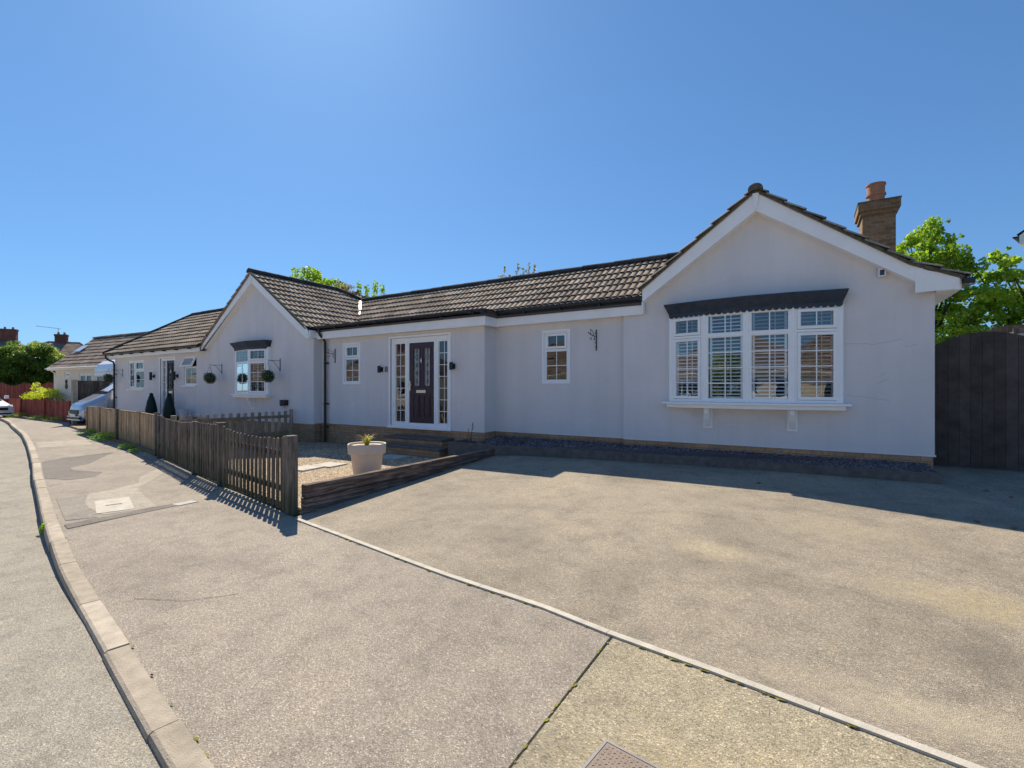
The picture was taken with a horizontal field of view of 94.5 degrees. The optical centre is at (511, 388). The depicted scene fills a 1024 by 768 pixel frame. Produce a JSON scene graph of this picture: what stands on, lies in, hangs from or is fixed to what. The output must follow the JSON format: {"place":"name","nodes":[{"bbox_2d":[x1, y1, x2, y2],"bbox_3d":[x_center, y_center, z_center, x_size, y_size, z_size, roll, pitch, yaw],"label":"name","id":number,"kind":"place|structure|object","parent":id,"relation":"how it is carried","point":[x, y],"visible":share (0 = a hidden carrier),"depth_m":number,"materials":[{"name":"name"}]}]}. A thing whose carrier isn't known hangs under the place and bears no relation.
{"place":"outdoors","nodes":[
{"label":"outdoors","id":0,"kind":"place"},
{"bbox_2d":[0,421,162,767],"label":"road","id":1,"kind":"structure","parent":0,"point":[63,704],"depth_m":2.75,"materials":[{"name":"grey asphalt"}]},
{"bbox_2d":[0,395,14,416],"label":"parked car","id":2,"kind":"object","parent":1,"relation":"on","point":[7,409],"visible":0.93,"depth_m":26.23,"materials":[{"name":"white paint"}]},
{"bbox_2d":[38,523,47,534],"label":"weed","id":3,"kind":"object","parent":1,"relation":"on","point":[41,526],"visible":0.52,"depth_m":5.55,"materials":[{"name":"green plant"}]},
{"bbox_2d":[0,417,213,767],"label":"kerb","id":4,"kind":"structure","parent":1,"relation":"on","point":[168,737],"depth_m":2.82,"materials":[{"name":"concrete"}]},
{"bbox_2d":[67,382,112,422],"bbox_3d":[-17.608,0.603,22.125,2.160,2.054,4.460,0,0,32],"label":"parked van","id":5,"kind":"object","parent":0,"point":[103,397],"visible":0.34,"depth_m":20.44,"materials":[{"name":"silver metal"}]},
{"bbox_2d":[71,425,242,447],"bbox_3d":[-12.806,1.630,15.909,12.500,0.200,3.320,0,0,32],"label":"garden","id":6,"kind":"object","parent":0,"point":[81,427],"visible":0.05,"depth_m":18.11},
{"bbox_2d":[86,406,153,454],"bbox_3d":[-11.914,1.157,14.318,9.167,1.087,0.209,0,0,40],"label":"closeboard fence","id":7,"kind":"object","parent":6,"relation":"on","point":[137,427],"visible":0.77,"depth_m":13.71,"materials":[{"name":"brown wood"}]},
{"bbox_2d":[145,393,157,413],"bbox_3d":[-13.674,0.845,17.948,0.458,1.369,0.449,0,0,32],"label":"conical topiary","id":8,"kind":"object","parent":6,"relation":"on","point":[151,407],"visible":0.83,"depth_m":17.84,"materials":[{"name":"green plant"}]},
{"bbox_2d":[162,393,178,420],"bbox_3d":[-12.457,0.845,17.197,0.458,1.369,0.449,0,0,32],"label":"conical topiary","id":9,"kind":"object","parent":6,"relation":"on","point":[168,409],"visible":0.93,"depth_m":17.08,"materials":[{"name":"green plant"}]},
{"bbox_2d":[178,409,188,419],"bbox_3d":[-11.656,1.130,16.821,0.320,0.800,0.320,0,0,32],"label":"planter","id":10,"kind":"object","parent":6,"relation":"on","point":[184,412],"visible":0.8,"depth_m":16.72,"materials":[{"name":"grey"}]},
{"bbox_2d":[104,439,436,515],"bbox_3d":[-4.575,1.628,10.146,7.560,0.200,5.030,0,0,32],"label":"garden shingle","id":11,"kind":"object","parent":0,"point":[313,446],"visible":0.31,"depth_m":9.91,"materials":[{"name":"beige gravel"}]},
{"bbox_2d":[153,413,297,516],"bbox_3d":[-5.627,1.129,8.598,7.723,1.142,0.196,0,0,43],"label":"picket fence","id":12,"kind":"object","parent":11,"relation":"on","point":[181,444],"visible":0.87,"depth_m":7.34,"materials":[{"name":"brown wood"}]},
{"bbox_2d":[170,409,292,442],"bbox_3d":[-7.274,1.150,12.573,0.113,1.100,3.042,0,0,36],"label":"garden divider fence","id":13,"kind":"object","parent":11,"relation":"on","point":[244,418],"visible":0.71,"depth_m":12.87,"materials":[{"name":"brown wood"}]},
{"bbox_2d":[298,465,323,471],"bbox_3d":[-3.938,1.529,9.008,0.460,0.052,0.500,0,0,25],"label":"stepping stone","id":14,"kind":"object","parent":11,"relation":"on","point":[303,468],"visible":0.55,"depth_m":9.01,"materials":[{"name":"white stone"}]},
{"bbox_2d":[314,462,346,467],"bbox_3d":[-3.625,1.529,9.402,0.500,0.052,0.460,0,0,25],"label":"stepping stone","id":15,"kind":"object","parent":11,"relation":"on","point":[330,464],"visible":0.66,"depth_m":9.36,"materials":[{"name":"white stone"}]},
{"bbox_2d":[347,434,385,474],"bbox_3d":[-2.549,1.141,8.327,0.656,0.779,0.656,0,0,32],"label":"plant pot","id":16,"kind":"object","parent":11,"relation":"on","point":[367,453],"visible":0.91,"depth_m":8.11,"materials":[{"name":"white ceramic"}]},
{"bbox_2d":[382,454,410,459],"bbox_3d":[-2.634,1.529,10.494,0.600,0.052,0.500,0,0,27],"label":"stepping stone","id":17,"kind":"object","parent":11,"relation":"on","point":[393,456],"visible":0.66,"depth_m":10.46,"materials":[{"name":"grey stone"}]},
{"bbox_2d":[301,448,494,513],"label":"sleeper wall","id":18,"kind":"structure","parent":11,"relation":"on","point":[318,495],"depth_m":6.92,"materials":[{"name":"brown wood"}]},
{"bbox_2d":[383,434,453,457],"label":"brick steps","id":19,"kind":"structure","parent":11,"relation":"on","point":[424,446],"depth_m":10.98,"materials":[{"name":"brick"}]},
{"bbox_2d":[448,439,493,455],"bbox_3d":[-0.724,1.350,10.315,1.180,0.380,0.680,0,0,32],"label":"bed edging","id":20,"kind":"object","parent":11,"relation":"on","point":[456,447],"visible":0.55,"depth_m":10.13,"materials":[{"name":"concrete"}]},
{"bbox_2d":[266,430,287,444],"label":"dry grass","id":21,"kind":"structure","parent":0,"point":[279,434],"depth_m":12.55,"materials":[{"name":"plant"}]},
{"bbox_2d":[0,415,609,767],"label":"pavement","id":22,"kind":"structure","parent":0,"point":[307,646],"depth_m":3.06,"materials":[{"name":"grey asphalt"}]},
{"bbox_2d":[9,412,27,417],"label":"weed","id":23,"kind":"object","parent":22,"relation":"on","point":[19,415],"visible":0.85,"depth_m":25.89,"materials":[{"name":"green plant"}]},
{"bbox_2d":[0,382,55,401],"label":"tall red fence","id":24,"kind":"object","parent":22,"relation":"on","point":[15,391],"visible":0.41,"depth_m":32.02,"materials":[{"name":"red wood"}]},
{"bbox_2d":[27,414,49,419],"bbox_3d":[-23.898,1.469,24.118,1.647,0.322,1.176,0,0,32],"label":"weed","id":25,"kind":"object","parent":22,"relation":"on","point":[41,415],"visible":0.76,"depth_m":23.98,"materials":[{"name":"green plant"}]},
{"bbox_2d":[6,398,70,424],"bbox_3d":[-25.494,1.135,25.334,14.128,1.130,0.269,0,0,34],"label":"red fence","id":26,"kind":"object","parent":22,"relation":"on","point":[33,408],"visible":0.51,"depth_m":24.66,"materials":[{"name":"red wood"}]},
{"bbox_2d":[43,416,66,421],"bbox_3d":[-21.855,1.469,22.858,1.647,0.322,1.176,0,0,32],"label":"weed","id":27,"kind":"object","parent":22,"relation":"on","point":[56,417],"visible":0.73,"depth_m":22.63,"materials":[{"name":"green plant"}]},
{"bbox_2d":[36,440,92,447],"bbox_3d":[-13.058,1.595,13.785,2.106,0.001,1.124,0,0,44],"label":"pavement patch","id":28,"kind":"object","parent":22,"relation":"on","point":[61,443],"visible":1,"depth_m":13.73,"materials":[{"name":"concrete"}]},
{"bbox_2d":[57,495,96,519],"bbox_3d":[-5.870,1.595,6.367,1.746,0.001,0.333,0,0,45],"label":"pavement patch","id":29,"kind":"object","parent":22,"relation":"on","point":[74,508],"visible":1,"depth_m":6.29,"materials":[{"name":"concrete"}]},
{"bbox_2d":[42,452,112,479],"bbox_3d":[-9.175,1.595,9.881,1.151,0.001,4.303,0,0,-37],"label":"pavement patch","id":30,"kind":"object","parent":22,"relation":"on","point":[58,469],"visible":1,"depth_m":9.56,"materials":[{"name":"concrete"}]},
{"bbox_2d":[77,428,95,434],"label":"weed","id":31,"kind":"object","parent":22,"relation":"on","point":[89,431],"visible":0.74,"depth_m":16.18,"materials":[{"name":"green plant"}]},
{"bbox_2d":[88,431,113,440],"bbox_3d":[-12.442,1.469,14.493,1.019,0.322,0.756,0,0,32],"label":"weed","id":32,"kind":"object","parent":22,"relation":"on","point":[102,434],"visible":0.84,"depth_m":14.40,"materials":[{"name":"green plant"}]},
{"bbox_2d":[95,497,133,513],"bbox_3d":[-5.456,1.604,6.489,0.380,0.032,0.920,0,0,-42],"label":"inspection cover","id":33,"kind":"object","parent":22,"relation":"on","point":[112,505],"visible":0.89,"depth_m":6.44,"materials":[{"name":"concrete"}]},
{"bbox_2d":[85,469,162,514],"bbox_3d":[-6.225,1.595,7.654,0.897,0.001,3.950,0,0,-35],"label":"pavement patch","id":34,"kind":"object","parent":22,"relation":"on","point":[137,497],"visible":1,"depth_m":7.06,"materials":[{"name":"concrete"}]},
{"bbox_2d":[64,501,183,528],"bbox_3d":[-4.867,1.593,6.069,0.244,0.001,1.397,0,0,25],"label":"pavement patch","id":35,"kind":"object","parent":22,"relation":"on","point":[80,523],"visible":1,"depth_m":5.89,"materials":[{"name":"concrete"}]},
{"bbox_2d":[117,443,135,448],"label":"weed","id":36,"kind":"object","parent":22,"relation":"on","point":[127,445],"visible":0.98,"depth_m":12.46,"materials":[{"name":"green plant"}]},
{"bbox_2d":[128,448,140,452],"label":"weed","id":37,"kind":"object","parent":22,"relation":"on","point":[134,449],"visible":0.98,"depth_m":11.77,"materials":[{"name":"green plant"}]},
{"bbox_2d":[44,452,237,600],"bbox_3d":[-6.963,1.594,7.785,1.430,0.001,12.599,0,0,-43],"label":"tarmac crack","id":38,"kind":"object","parent":22,"relation":"on","point":[166,599],"visible":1,"depth_m":3.58,"materials":[{"name":"grey asphalt"}]},
{"bbox_2d":[172,500,197,505],"bbox_3d":[-4.549,1.605,6.588,0.170,0.030,0.260,0,0,27],"label":"stop tap cover","id":39,"kind":"object","parent":22,"relation":"on","point":[184,502],"visible":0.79,"depth_m":6.59,"materials":[{"name":"metal"}]},
{"bbox_2d":[44,479,859,762],"bbox_3d":[-3.350,1.591,5.041,20.864,0.003,2.044,0,0,39],"label":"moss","id":40,"kind":"object","parent":22,"relation":"on","point":[207,754],"visible":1,"depth_m":2.56,"materials":[{"name":"green plant"}]},
{"bbox_2d":[295,518,985,767],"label":"edging strip","id":41,"kind":"object","parent":22,"relation":"on","point":[950,759],"visible":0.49,"depth_m":2.66,"materials":[{"name":"concrete"}]},
{"bbox_2d":[0,0,1023,344],"label":"sky","id":42,"kind":"structure","parent":0,"point":[154,154],"materials":[{"name":"blue"}]},
{"bbox_2d":[293,455,1023,767],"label":"driveway","id":43,"kind":"structure","parent":0,"point":[895,607],"depth_m":4.09,"materials":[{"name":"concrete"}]},
{"bbox_2d":[491,446,940,483],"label":"bed kerb","id":44,"kind":"structure","parent":43,"relation":"on","point":[934,477],"depth_m":7.85,"materials":[{"name":"concrete"}]},
{"bbox_2d":[933,465,1023,471],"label":"gate threshold","id":45,"kind":"object","parent":43,"relation":"on","point":[978,468],"visible":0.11,"depth_m":7.33,"materials":[{"name":"concrete"}]},
{"bbox_2d":[933,331,1023,470],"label":"side gate","id":46,"kind":"structure","parent":45,"relation":"on","point":[979,399],"depth_m":7.38,"materials":[{"name":"black wood"}]},
{"bbox_2d":[475,435,932,472],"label":"slate chippings","id":47,"kind":"object","parent":0,"point":[858,463],"visible":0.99,"depth_m":8.40,"materials":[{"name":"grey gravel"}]},
{"bbox_2d":[511,637,957,767],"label":"crossover","id":48,"kind":"object","parent":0,"point":[660,711],"visible":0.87,"depth_m":2.23,"materials":[{"name":"concrete"}]},
{"bbox_2d":[508,636,611,767],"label":"joint seam","id":49,"kind":"object","parent":48,"relation":"on","point":[535,734],"visible":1,"depth_m":2.36,"materials":[{"name":"black asphalt"}]},
{"bbox_2d":[582,739,659,767],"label":"steel cover","id":50,"kind":"object","parent":48,"relation":"on","point":[608,754],"visible":1,"depth_m":2.03,"materials":[{"name":"grey metal"}]},
{"bbox_3d":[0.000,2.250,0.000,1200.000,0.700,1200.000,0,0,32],"label":"ground","id":51,"kind":"structure","parent":0,"visible":0},
{"bbox_2d":[0,327,23,346],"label":"semi detached house","id":52,"kind":"structure","parent":51,"relation":"on","point":[6,335],"depth_m":60.75,"materials":[{"name":"red brick"}]},
{"bbox_2d":[0,340,65,385],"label":"evergreen tree","id":53,"kind":"object","parent":51,"relation":"on","point":[29,362],"visible":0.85,"depth_m":35.23,"materials":[{"name":"green plant"}]},
{"bbox_2d":[21,382,64,399],"bbox_3d":[-27.909,0.600,28.075,6.434,2.005,1.016,0,0,32],"label":"golden shrub","id":54,"kind":"object","parent":51,"relation":"on","point":[43,393],"visible":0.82,"depth_m":27.78,"materials":[{"name":"yellow plant"}]},
{"bbox_2d":[50,392,66,400],"bbox_3d":[-24.674,0.885,25.791,1.236,1.432,0.625,0,0,32],"label":"grey shrub","id":55,"kind":"object","parent":51,"relation":"on","point":[57,397],"visible":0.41,"depth_m":25.74,"materials":[{"name":"green plant"}]},
{"bbox_2d":[39,326,82,355],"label":"semi detached house","id":56,"kind":"structure","parent":51,"relation":"on","point":[63,344],"depth_m":57.51,"materials":[{"name":"brown tile"}]},
{"bbox_2d":[71,380,112,423],"bbox_3d":[-18.305,0.657,23.118,0.230,2.085,4.860,0,0,32],"label":"panel fence","id":57,"kind":"object","parent":51,"relation":"on","point":[86,389],"visible":0.11,"depth_m":21.39,"materials":[{"name":"wood"}]},
{"bbox_2d":[44,331,148,400],"bbox_3d":[-22.799,-0.815,27.806,7.282,4.830,4.621,0,0,27],"label":"cream bungalow","id":58,"kind":"object","parent":51,"relation":"on","point":[81,363],"visible":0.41,"depth_m":27.00,"materials":[{"name":"brown tile"}]},
{"bbox_2d":[79,373,91,380],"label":"window","id":59,"kind":"structure","parent":58,"relation":"in","point":[88,377],"depth_m":26.08,"materials":[{"name":"white plastic"}]},
{"bbox_2d":[94,360,114,376],"bbox_3d":[-18.744,0.060,25.426,2.200,3.080,5.391,0,0,32],"label":"motorhome","id":60,"kind":"object","parent":51,"relation":"on","point":[101,368],"visible":0.09,"depth_m":23.35,"materials":[{"name":"white paint"}]},
{"bbox_2d":[290,266,348,290],"bbox_3d":[-11.348,-2.702,26.975,5.340,8.608,2.453,0,0,32],"label":"lime tree","id":61,"kind":"object","parent":51,"relation":"on","point":[313,275],"visible":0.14,"depth_m":26.52,"materials":[{"name":"green plant"}]},
{"bbox_2d":[334,281,359,293],"bbox_3d":[-8.819,-2.038,24.929,2.401,7.279,1.453,0,0,32],"label":"blossom tree","id":62,"kind":"object","parent":51,"relation":"on","point":[346,288],"visible":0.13,"depth_m":24.83,"materials":[{"name":"green plant"}]},
{"bbox_2d":[356,280,385,296],"bbox_3d":[-7.188,-1.990,23.820,2.068,7.182,1.307,0,0,5],"label":"upright tree","id":63,"kind":"object","parent":51,"relation":"on","point":[374,288],"visible":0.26,"depth_m":23.82,"materials":[{"name":"green plant"}]},
{"bbox_2d":[498,262,535,276],"bbox_3d":[-0.292,-1.772,19.526,2.845,6.746,1.401,0,0,12],"label":"budding tree","id":64,"kind":"object","parent":51,"relation":"on","point":[526,271],"visible":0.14,"depth_m":19.26,"materials":[{"name":"green plant"}]},
{"bbox_2d":[102,181,975,468],"bbox_3d":[-3.928,-1.225,16.447,27.976,5.750,7.726,0,0,32],"label":"bungalow","id":65,"kind":"object","parent":51,"relation":"on","point":[756,317],"visible":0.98,"depth_m":9.67,"materials":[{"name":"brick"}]},
{"bbox_2d":[103,368,113,382],"bbox_3d":[-16.965,-0.541,19.922,0.398,0.620,0.391,0,0,32],"label":"topiary ball","id":66,"kind":"object","parent":65,"relation":"hanging from","point":[108,378],"visible":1,"depth_m":19.84,"materials":[{"name":"green plant"}]},
{"bbox_2d":[126,360,144,389],"bbox_3d":[-15.477,-0.542,19.521,1.580,1.234,0.175,0,0,32],"label":"window","id":67,"kind":"structure","parent":65,"relation":"in","point":[136,370],"depth_m":19.60,"materials":[{"name":"white plastic"}]},
{"bbox_2d":[159,356,175,414],"bbox_3d":[-13.119,-0.084,18.077,1.370,2.232,0.162,0,0,32],"label":"door","id":68,"kind":"structure","parent":65,"relation":"in","point":[170,387],"depth_m":18.11,"materials":[{"name":"white plastic"}]},
{"bbox_2d":[179,355,196,386],"bbox_3d":[-11.655,-0.627,17.155,1.030,1.124,0.361,0,0,32],"label":"window","id":69,"kind":"structure","parent":65,"relation":"in","point":[187,362],"depth_m":17.18,"materials":[{"name":"white plastic"}]},
{"bbox_2d":[203,367,216,383],"bbox_3d":[-9.994,-0.451,15.681,0.398,0.620,0.391,0,0,32],"label":"topiary ball","id":70,"kind":"object","parent":65,"relation":"hanging from","point":[211,377],"visible":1,"depth_m":15.60,"materials":[{"name":"green plant"}]},
{"bbox_2d":[230,340,271,408],"bbox_3d":[-8.302,-0.412,14.925,2.100,2.125,0.413,0,0,32],"label":"bow window","id":71,"kind":"structure","parent":65,"relation":"in","point":[243,370],"depth_m":14.77,"materials":[{"name":"white plastic"}]},
{"bbox_2d":[261,363,274,382],"bbox_3d":[-7.176,-0.471,13.944,0.398,0.620,0.391,0,0,32],"label":"topiary ball","id":72,"kind":"object","parent":65,"relation":"hanging from","point":[267,376],"visible":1,"depth_m":13.86,"materials":[{"name":"green plant"}]},
{"bbox_2d":[343,342,359,383],"bbox_3d":[-4.380,-0.685,13.030,0.705,1.140,0.107,0,0,32],"label":"window","id":73,"kind":"structure","parent":65,"relation":"in","point":[356,344],"depth_m":13.06,"materials":[{"name":"white plastic"}]},
{"bbox_2d":[387,332,450,430],"bbox_3d":[-2.291,-0.164,11.717,2.100,2.332,0.162,0,0,32],"label":"door","id":74,"kind":"structure","parent":65,"relation":"in","point":[421,357],"depth_m":11.71,"materials":[{"name":"white plastic"}]},
{"bbox_2d":[542,329,569,383],"bbox_3d":[0.973,-0.688,10.281,0.673,1.166,0.107,0,0,32],"label":"window","id":75,"kind":"structure","parent":65,"relation":"in","point":[560,332],"depth_m":10.27,"materials":[{"name":"white plastic"}]},
{"bbox_2d":[662,288,851,431],"bbox_3d":[3.997,-0.412,8.015,2.860,2.245,0.460,0,0,32],"label":"bow window","id":76,"kind":"structure","parent":65,"relation":"in","point":[795,303],"depth_m":7.87,"materials":[{"name":"white plastic"}]},
{"label":"rear path","id":77,"kind":"structure","parent":0,"visible":0},
{"bbox_2d":[896,215,990,344],"bbox_3d":[12.143,-1.844,13.883,2.679,6.294,2.673,0,0,32],"label":"maple tree","id":78,"kind":"object","parent":77,"relation":"on","point":[951,255],"visible":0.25,"depth_m":13.23,"materials":[{"name":"green plant"}]},
{"bbox_2d":[938,246,1023,334],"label":"maple tree","id":79,"kind":"object","parent":77,"relation":"on","point":[995,299],"visible":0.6,"depth_m":12.81,"materials":[{"name":"green plant"}]},
{"bbox_2d":[991,324,1023,332],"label":"boundary fence","id":80,"kind":"object","parent":77,"relation":"on","point":[1008,329],"visible":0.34,"depth_m":11.36,"materials":[{"name":"grey wood"}]},
{"bbox_2d":[1010,328,1023,335],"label":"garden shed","id":81,"kind":"structure","parent":77,"relation":"on","point":[1019,331],"depth_m":9.91,"materials":[{"name":"wood"}]},
{"bbox_2d":[1012,230,1023,246],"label":"brick house","id":82,"kind":"structure","parent":77,"relation":"on","point":[1019,238],"depth_m":14.04,"materials":[{"name":"white paint"}]}
]}

